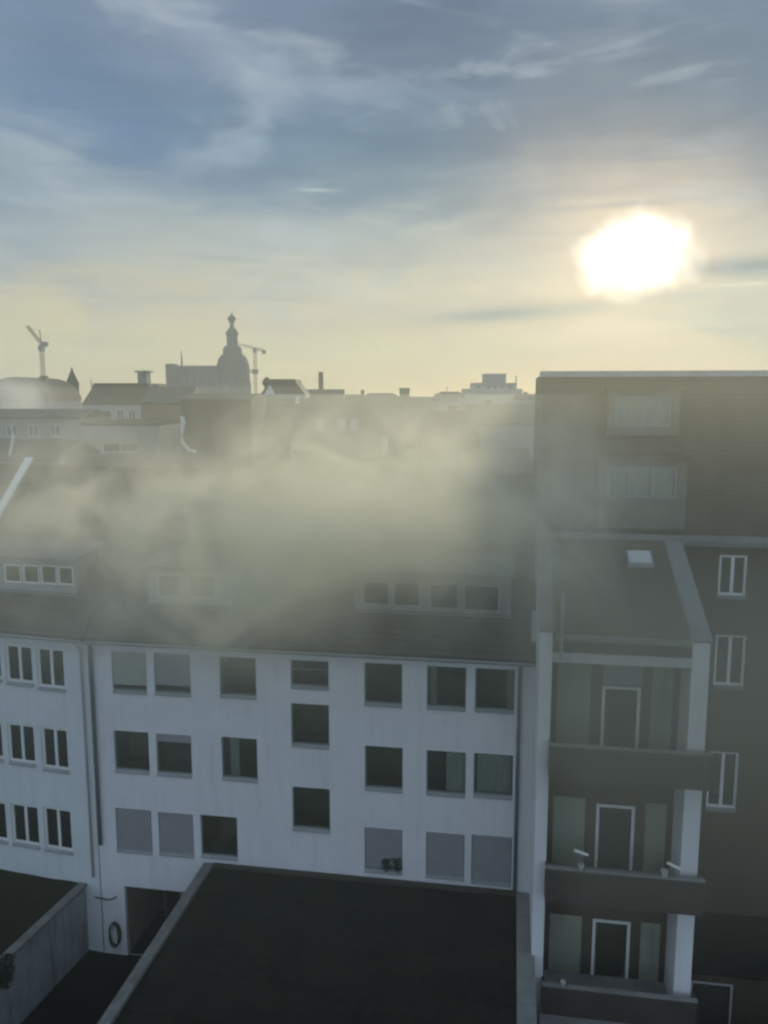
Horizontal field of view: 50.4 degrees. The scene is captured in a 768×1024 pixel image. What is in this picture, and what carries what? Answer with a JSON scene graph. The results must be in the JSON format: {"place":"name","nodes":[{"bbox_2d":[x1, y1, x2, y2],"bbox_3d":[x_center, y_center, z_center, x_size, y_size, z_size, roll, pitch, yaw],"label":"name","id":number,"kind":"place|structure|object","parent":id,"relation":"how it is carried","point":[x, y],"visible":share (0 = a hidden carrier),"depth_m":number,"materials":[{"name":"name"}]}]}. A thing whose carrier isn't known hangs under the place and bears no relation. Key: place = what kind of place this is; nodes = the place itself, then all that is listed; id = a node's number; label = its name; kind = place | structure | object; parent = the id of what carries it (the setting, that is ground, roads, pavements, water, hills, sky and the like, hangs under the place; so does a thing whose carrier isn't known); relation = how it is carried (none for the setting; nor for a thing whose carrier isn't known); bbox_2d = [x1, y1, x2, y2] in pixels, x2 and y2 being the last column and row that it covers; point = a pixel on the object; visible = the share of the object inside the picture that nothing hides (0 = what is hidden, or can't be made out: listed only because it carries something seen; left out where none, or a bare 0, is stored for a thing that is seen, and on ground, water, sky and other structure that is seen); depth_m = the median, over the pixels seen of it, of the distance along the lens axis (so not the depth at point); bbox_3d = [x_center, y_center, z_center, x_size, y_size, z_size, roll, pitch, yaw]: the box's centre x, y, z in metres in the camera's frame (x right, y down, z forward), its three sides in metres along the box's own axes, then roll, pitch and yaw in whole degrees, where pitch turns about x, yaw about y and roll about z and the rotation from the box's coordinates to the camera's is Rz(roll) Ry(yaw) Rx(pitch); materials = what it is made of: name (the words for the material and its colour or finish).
{"place":"outdoors","nodes":[
{"label":"outdoors","id":0,"kind":"place"},
{"bbox_2d":[0,376,81,408],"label":"round roofed house","id":1,"kind":"structure","parent":0,"point":[43,392],"depth_m":128.90,"materials":[{"name":"stone"}]},
{"bbox_2d":[0,427,99,464],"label":"smoky house","id":2,"kind":"structure","parent":0,"point":[13,450],"depth_m":67.94,"materials":[{"name":"ceramic"}]},
{"bbox_2d":[0,409,111,439],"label":"house","id":3,"kind":"structure","parent":0,"point":[44,423],"depth_m":94.70,"materials":[{"name":"grey ceramic"}]},
{"bbox_2d":[6,425,16,435],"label":"window","id":4,"kind":"structure","parent":3,"relation":"in","point":[8,431],"depth_m":94.73,"materials":[{"name":"grey glass"}]},
{"bbox_2d":[28,425,38,435],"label":"window","id":5,"kind":"structure","parent":3,"relation":"in","point":[32,429],"depth_m":94.73,"materials":[{"name":"grey glass"}]},
{"bbox_2d":[50,425,60,435],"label":"window","id":6,"kind":"structure","parent":3,"relation":"in","point":[54,429],"depth_m":94.73,"materials":[{"name":"grey glass"}]},
{"bbox_2d":[67,367,79,390],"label":"turret","id":7,"kind":"object","parent":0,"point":[72,380],"visible":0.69,"depth_m":162.23,"materials":[{"name":"brick"}]},
{"bbox_2d":[21,909,165,1023],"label":"courtyard","id":8,"kind":"structure","parent":0,"point":[86,988],"depth_m":32.03,"materials":[{"name":"concrete"}]},
{"bbox_2d":[97,862,536,1023],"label":"annexe","id":9,"kind":"structure","parent":8,"relation":"on","point":[236,944],"depth_m":27.38,"materials":[{"name":"concrete"}]},
{"bbox_2d":[539,1013,626,1023],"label":"terrace","id":10,"kind":"structure","parent":8,"relation":"on","point":[548,1019],"depth_m":26.64,"materials":[{"name":"concrete"}]},
{"bbox_2d":[690,911,767,1023],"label":"outbuilding","id":11,"kind":"structure","parent":8,"relation":"on","point":[729,978],"depth_m":29.17,"materials":[{"name":"brick"}]},
{"bbox_2d":[690,980,732,1023],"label":"door","id":12,"kind":"structure","parent":11,"relation":"in","point":[714,1006],"depth_m":29.12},
{"bbox_2d":[81,369,166,419],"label":"town house","id":13,"kind":"structure","parent":0,"point":[117,401],"depth_m":108.91,"materials":[{"name":"stone"}]},
{"bbox_2d":[117,410,123,418],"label":"window","id":14,"kind":"structure","parent":13,"relation":"in","point":[119,412],"depth_m":109.38,"materials":[{"name":"grey glass"}]},
{"bbox_2d":[129,410,135,418],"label":"window","id":15,"kind":"structure","parent":13,"relation":"in","point":[131,412],"depth_m":109.38,"materials":[{"name":"grey glass"}]},
{"bbox_2d":[63,455,199,467],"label":"back house","id":16,"kind":"structure","parent":0,"point":[172,461],"depth_m":63.53,"materials":[{"name":"ceramic"}]},
{"bbox_2d":[98,845,164,909],"bbox_3d":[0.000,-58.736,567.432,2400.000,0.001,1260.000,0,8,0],"label":"ground","id":17,"kind":"structure","parent":0,"point":[163,907],"depth_m":38.38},
{"bbox_2d":[26,325,48,375],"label":"tower crane","id":18,"kind":"object","parent":17,"relation":"on","point":[42,345],"visible":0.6,"depth_m":421.29,"materials":[{"name":"metal"}]},
{"bbox_2d":[0,869,88,1023],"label":"garage","id":19,"kind":"structure","parent":17,"relation":"on","point":[49,915],"depth_m":31.88,"materials":[{"name":"concrete"}]},
{"bbox_2d":[0,935,35,988],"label":"ivy","id":20,"kind":"object","parent":19,"relation":"attached to","point":[6,972],"visible":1,"depth_m":29.00,"materials":[{"name":"green plant"}]},
{"bbox_2d":[0,457,156,951],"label":"terraced house","id":21,"kind":"structure","parent":17,"relation":"on","point":[62,529],"depth_m":33.71,"materials":[{"name":"white paint"}]},
{"bbox_2d":[0,649,2,682],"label":"window","id":22,"kind":"structure","parent":21,"relation":"in","point":[1,679],"depth_m":33.43,"materials":[{"name":"white glass"}]},
{"bbox_2d":[0,722,3,762],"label":"window","id":23,"kind":"structure","parent":21,"relation":"in","point":[1,737],"depth_m":33.97,"materials":[{"name":"white glass"}]},
{"bbox_2d":[0,802,8,844],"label":"window","id":24,"kind":"structure","parent":21,"relation":"in","point":[3,817],"depth_m":34.54,"materials":[{"name":"white glass"}]},
{"bbox_2d":[8,723,36,767],"bbox_3d":[-14.903,9.576,33.637,1.330,1.801,0.200,2,9,15],"label":"window","id":25,"kind":"structure","parent":21,"relation":"in","point":[22,750],"depth_m":33.70,"materials":[{"name":"black glass"}]},
{"bbox_2d":[11,803,40,849],"bbox_3d":[-14.974,13.117,34.168,1.374,1.892,0.200,2,9,15],"label":"window","id":26,"kind":"structure","parent":21,"relation":"in","point":[25,818],"depth_m":34.23,"materials":[{"name":"black glass"}]},
{"bbox_2d":[5,644,63,686],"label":"window","id":27,"kind":"structure","parent":21,"relation":"in","point":[19,659],"depth_m":33.23,"materials":[{"name":"black glass"}]},
{"bbox_2d":[37,632,89,692],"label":"window","id":28,"kind":"structure","parent":21,"relation":"in","point":[47,682],"depth_m":32.87,"materials":[{"name":"black glass"}]},
{"bbox_2d":[41,715,93,774],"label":"window","id":29,"kind":"structure","parent":21,"relation":"in","point":[54,740],"depth_m":33.30,"materials":[{"name":"black glass"}]},
{"bbox_2d":[44,790,97,855],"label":"window","id":30,"kind":"structure","parent":21,"relation":"in","point":[58,822],"depth_m":33.83,"materials":[{"name":"black glass"}]},
{"bbox_2d":[238,343,265,393],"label":"tower crane","id":31,"kind":"object","parent":17,"relation":"on","point":[256,370],"visible":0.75,"depth_m":550.12,"materials":[{"name":"metal"}]},
{"bbox_2d":[82,449,538,955],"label":"apartment block","id":32,"kind":"structure","parent":17,"relation":"on","point":[304,664],"depth_m":31.86,"materials":[{"name":"white paint"}]},
{"bbox_2d":[94,896,116,900],"bbox_3d":[-11.429,15.847,33.551,0.971,0.229,0.060,1,8,9],"label":"cable","id":33,"kind":"object","parent":32,"relation":"attached to","point":[105,898],"visible":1,"depth_m":33.54,"materials":[{"name":"rubber"}]},
{"bbox_2d":[108,922,120,947],"bbox_3d":[-11.098,17.391,33.596,0.544,1.127,0.296,1,8,9],"label":"hose reel","id":34,"kind":"object","parent":32,"relation":"attached to","point":[118,929],"visible":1,"depth_m":33.56,"materials":[{"name":"rubber"}]},
{"bbox_2d":[116,808,152,854],"bbox_3d":[-10.076,12.863,32.975,1.535,1.897,0.200,1,8,9],"label":"window","id":35,"kind":"structure","parent":32,"relation":"in","point":[134,826],"depth_m":32.97,"materials":[{"name":"grey glass"}]},
{"bbox_2d":[112,651,167,694],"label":"window","id":36,"kind":"structure","parent":32,"relation":"in","point":[129,668],"depth_m":32.00,"materials":[{"name":"grey glass"}]},
{"bbox_2d":[114,730,177,774],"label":"window","id":37,"kind":"structure","parent":32,"relation":"in","point":[131,748],"depth_m":33.76,"materials":[{"name":"black glass"}]},
{"bbox_2d":[154,653,190,697],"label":"window","id":38,"kind":"structure","parent":32,"relation":"in","point":[172,670],"depth_m":31.73,"materials":[{"name":"grey glass"}]},
{"bbox_2d":[156,733,191,778],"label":"window","id":39,"kind":"structure","parent":32,"relation":"in","point":[182,767],"depth_m":32.68,"materials":[{"name":"black glass"}]},
{"bbox_2d":[159,812,219,858],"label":"window","id":40,"kind":"structure","parent":32,"relation":"in","point":[175,829],"depth_m":32.72,"materials":[{"name":"grey glass"}]},
{"bbox_2d":[201,815,237,861],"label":"window","id":41,"kind":"structure","parent":32,"relation":"in","point":[225,847],"depth_m":33.35,"materials":[{"name":"black glass"}]},
{"bbox_2d":[219,656,255,699],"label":"window","id":42,"kind":"structure","parent":32,"relation":"in","point":[237,674],"depth_m":33.20,"materials":[{"name":"black glass"}]},
{"bbox_2d":[222,737,257,782],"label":"window","id":43,"kind":"structure","parent":32,"relation":"in","point":[239,755],"depth_m":32.53,"materials":[{"name":"black glass"}]},
{"bbox_2d":[291,660,328,690],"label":"window","id":44,"kind":"structure","parent":32,"relation":"in","point":[305,674],"depth_m":32.27,"materials":[{"name":"black glass"}]},
{"bbox_2d":[291,703,328,749],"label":"window","id":45,"kind":"structure","parent":32,"relation":"in","point":[310,722],"depth_m":33.03,"materials":[{"name":"black glass"}]},
{"bbox_2d":[293,787,329,833],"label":"window","id":46,"kind":"structure","parent":32,"relation":"in","point":[311,806],"depth_m":33.41,"materials":[{"name":"black glass"}]},
{"bbox_2d":[364,662,401,707],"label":"window","id":47,"kind":"structure","parent":32,"relation":"in","point":[383,681],"depth_m":32.35,"materials":[{"name":"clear glass"}]},
{"bbox_2d":[365,827,401,875],"bbox_3d":[-0.015,13.006,31.386,1.457,1.843,0.200,1,8,9],"label":"window","id":48,"kind":"structure","parent":32,"relation":"in","point":[380,844],"depth_m":31.37,"materials":[{"name":"grey glass"}]},
{"bbox_2d":[365,745,402,793],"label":"window","id":49,"kind":"structure","parent":32,"relation":"in","point":[383,765],"depth_m":32.78,"materials":[{"name":"black glass"}]},
{"bbox_2d":[381,858,391,872],"bbox_3d":[0.106,13.588,31.408,0.447,0.574,0.154,1,8,9],"label":"potted plant","id":50,"kind":"object","parent":32,"relation":"on","point":[386,864],"visible":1,"depth_m":31.39,"materials":[{"name":"green plant"}]},
{"bbox_2d":[392,858,402,873],"bbox_3d":[0.536,13.568,31.336,0.456,0.635,0.153,1,8,9],"label":"potted plant","id":51,"kind":"object","parent":32,"relation":"on","point":[396,865],"visible":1,"depth_m":31.32,"materials":[{"name":"green plant"}]},
{"bbox_2d":[426,832,464,880],"bbox_3d":[2.321,13.047,31.018,1.457,1.859,0.200,1,8,9],"label":"window","id":52,"kind":"structure","parent":32,"relation":"in","point":[444,851],"depth_m":31.02,"materials":[{"name":"grey glass"}]},
{"bbox_2d":[426,750,476,798],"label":"window","id":53,"kind":"structure","parent":32,"relation":"in","point":[446,770],"depth_m":30.73,"materials":[{"name":"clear glass"}]},
{"bbox_2d":[427,666,477,711],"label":"window","id":54,"kind":"structure","parent":32,"relation":"in","point":[446,686],"depth_m":31.87,"materials":[{"name":"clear glass"}]},
{"bbox_2d":[471,834,511,887],"bbox_3d":[4.041,13.100,30.750,1.500,1.974,0.200,1,8,9],"label":"window","id":55,"kind":"structure","parent":32,"relation":"in","point":[491,856],"depth_m":30.75,"materials":[{"name":"grey glass"}]},
{"bbox_2d":[473,753,512,800],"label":"window","id":56,"kind":"structure","parent":32,"relation":"in","point":[494,780],"depth_m":30.41,"materials":[{"name":"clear glass"}]},
{"bbox_2d":[475,668,514,714],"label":"window","id":57,"kind":"structure","parent":32,"relation":"in","point":[496,687],"depth_m":31.62,"materials":[{"name":"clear glass"}]},
{"bbox_2d":[403,406,480,470],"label":"green smoke house","id":58,"kind":"structure","parent":17,"relation":"on","point":[452,427],"depth_m":71.61,"materials":[{"name":"brown ceramic"}]},
{"bbox_2d":[465,400,534,458],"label":"smoke veiled house","id":59,"kind":"structure","parent":17,"relation":"on","point":[505,425],"depth_m":89.87,"materials":[{"name":"stone"}]},
{"bbox_2d":[529,370,767,1023],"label":"corner building","id":60,"kind":"structure","parent":17,"relation":"on","point":[650,753],"depth_m":28.64,"materials":[{"name":"paint"}]},
{"bbox_2d":[561,979,565,986],"bbox_3d":[5.875,15.451,26.776,0.180,0.153,0.176,0,8,0],"label":"flower pot","id":61,"kind":"object","parent":60,"relation":"on","point":[563,982],"visible":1,"depth_m":26.75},
{"bbox_2d":[578,863,583,869],"bbox_3d":[6.298,11.343,26.115,0.200,0.170,0.195,0,8,0],"label":"flower pot","id":62,"kind":"object","parent":60,"relation":"on","point":[581,866],"visible":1,"depth_m":26.07,"materials":[{"name":"white ceramic"}]},
{"bbox_2d":[574,849,588,864],"bbox_3d":[6.293,11.093,26.090,0.456,0.671,0.100,1,8,9],"label":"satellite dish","id":63,"kind":"object","parent":60,"relation":"on","point":[581,852],"visible":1,"depth_m":26.03,"materials":[{"name":"white metal"}]},
{"bbox_2d":[591,918,630,978],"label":"door","id":64,"kind":"structure","parent":60,"relation":"in","point":[610,938],"depth_m":29.69,"materials":[{"name":"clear glass"}]},
{"bbox_2d":[594,804,634,869],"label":"door","id":65,"kind":"structure","parent":60,"relation":"in","point":[614,832],"depth_m":29.07,"materials":[{"name":"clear glass"}]},
{"bbox_2d":[600,685,640,747],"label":"door","id":66,"kind":"structure","parent":60,"relation":"in","point":[620,709],"depth_m":28.42,"materials":[{"name":"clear glass"}]},
{"bbox_2d":[604,466,676,497],"bbox_3d":[9.301,-1.099,29.661,2.512,1.134,0.152,1,8,9],"label":"window","id":67,"kind":"structure","parent":60,"relation":"in","point":[620,481],"depth_m":29.69,"materials":[{"name":"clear glass"}]},
{"bbox_2d":[615,397,670,426],"bbox_3d":[9.479,-3.687,29.986,1.948,1.075,0.152,1,8,9],"label":"window","id":68,"kind":"structure","parent":60,"relation":"in","point":[629,411],"depth_m":30.02,"materials":[{"name":"grey glass"}]},
{"bbox_2d":[660,868,668,877],"bbox_3d":[8.829,11.379,25.715,0.250,0.212,0.244,0,8,0],"label":"flower pot","id":69,"kind":"object","parent":60,"relation":"on","point":[664,872],"visible":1,"depth_m":25.66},
{"bbox_2d":[667,861,680,876],"bbox_3d":[9.096,11.234,25.662,0.436,0.515,0.100,1,8,9],"label":"balcony lamp","id":70,"kind":"object","parent":60,"relation":"on","point":[674,866],"visible":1,"depth_m":25.61,"materials":[{"name":"white metal"}]},
{"bbox_2d":[706,751,738,812],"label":"window","id":71,"kind":"structure","parent":60,"relation":"in","point":[721,797],"depth_m":32.46,"materials":[{"name":"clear glass"}]},
{"bbox_2d":[713,635,746,689],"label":"window","id":72,"kind":"structure","parent":60,"relation":"in","point":[730,650],"depth_m":32.00,"materials":[{"name":"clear glass"}]},
{"bbox_2d":[717,555,747,599],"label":"window","id":73,"kind":"structure","parent":60,"relation":"in","point":[732,575],"depth_m":31.39,"materials":[{"name":"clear glass"}]},
{"bbox_2d":[81,419,182,454],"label":"flat roofed house","id":74,"kind":"structure","parent":0,"point":[138,437],"depth_m":81.90,"materials":[{"name":"stone"}]},
{"bbox_2d":[102,443,137,451],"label":"window","id":75,"kind":"structure","parent":74,"relation":"in","point":[106,447],"depth_m":82.02,"materials":[{"name":"grey glass"}]},
{"bbox_2d":[140,385,199,418],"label":"brown house","id":76,"kind":"structure","parent":0,"point":[157,402],"depth_m":97.39,"materials":[{"name":"red brick"}]},
{"bbox_2d":[165,312,250,393],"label":"church","id":77,"kind":"structure","parent":0,"point":[229,373],"depth_m":496.00,"materials":[{"name":"stone"}]},
{"bbox_2d":[178,371,181,385],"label":"window","id":78,"kind":"structure","parent":77,"relation":"in","point":[179,374],"depth_m":495.48,"materials":[{"name":"grey glass"}]},
{"bbox_2d":[185,372,188,385],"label":"window","id":79,"kind":"structure","parent":77,"relation":"in","point":[187,377],"depth_m":495.48,"materials":[{"name":"grey glass"}]},
{"bbox_2d":[193,372,195,385],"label":"window","id":80,"kind":"structure","parent":77,"relation":"in","point":[194,375],"depth_m":495.48,"materials":[{"name":"grey glass"}]},
{"bbox_2d":[200,371,202,385],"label":"window","id":81,"kind":"structure","parent":77,"relation":"in","point":[201,374],"depth_m":495.48,"materials":[{"name":"grey glass"}]},
{"bbox_2d":[207,372,210,385],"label":"window","id":82,"kind":"structure","parent":77,"relation":"in","point":[208,375],"depth_m":495.48,"materials":[{"name":"grey glass"}]},
{"bbox_2d":[179,394,267,468],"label":"dark house","id":83,"kind":"structure","parent":0,"point":[220,430],"depth_m":75.79,"materials":[{"name":"brick"}]},
{"bbox_2d":[261,377,309,397],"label":"mansard house","id":84,"kind":"structure","parent":0,"point":[283,388],"depth_m":128.51,"materials":[{"name":"stone"}]},
{"bbox_2d":[267,397,346,403],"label":"flue house","id":85,"kind":"structure","parent":0,"point":[297,400],"depth_m":107.96,"materials":[{"name":"stone"}]},
{"bbox_2d":[307,372,344,397],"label":"chimney house","id":86,"kind":"structure","parent":0,"point":[320,392],"depth_m":180.10,"materials":[{"name":"grey brick"}]},
{"bbox_2d":[255,404,404,470],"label":"rooflight house","id":87,"kind":"structure","parent":0,"point":[367,437],"depth_m":60.39,"materials":[{"name":"brick"}]},
{"bbox_2d":[345,394,360,399],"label":"house","id":88,"kind":"structure","parent":0,"point":[352,396],"depth_m":209.39,"materials":[{"name":"ceramic"}]},
{"bbox_2d":[360,390,401,399],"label":"long house","id":89,"kind":"structure","parent":0,"point":[380,396],"depth_m":189.55,"materials":[{"name":"brick"}]},
{"bbox_2d":[0,0,767,403],"label":"sky","id":90,"kind":"structure","parent":0,"point":[425,197],"materials":[{"name":"blue"}]},
{"bbox_2d":[346,397,429,410],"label":"house","id":91,"kind":"structure","parent":0,"point":[411,404],"depth_m":122.18,"materials":[{"name":"ceramic"}]},
{"bbox_2d":[399,388,409,399],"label":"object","id":92,"kind":"structure","parent":91,"relation":"on","point":[404,393],"depth_m":188.06,"materials":[{"name":"brick"}]},
{"bbox_2d":[414,397,438,410],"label":"building","id":93,"kind":"structure","parent":0,"point":[433,402],"depth_m":198.38,"materials":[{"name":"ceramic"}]},
{"bbox_2d":[433,386,466,410],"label":"stepped house","id":94,"kind":"structure","parent":0,"point":[447,399],"depth_m":228.05,"materials":[{"name":"stone"}]},
{"bbox_2d":[419,448,532,472],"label":"house","id":95,"kind":"structure","parent":0,"point":[510,460],"depth_m":64.69,"materials":[{"name":"grey ceramic"}]},
{"bbox_2d":[461,374,521,405],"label":"tower block","id":96,"kind":"structure","parent":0,"point":[495,388],"depth_m":376.19,"materials":[{"name":"metal"}]},
{"bbox_2d":[513,392,534,402],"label":"hidden house","id":97,"kind":"structure","parent":0,"point":[525,397],"depth_m":160.09,"materials":[{"name":"ceramic"}]}
]}

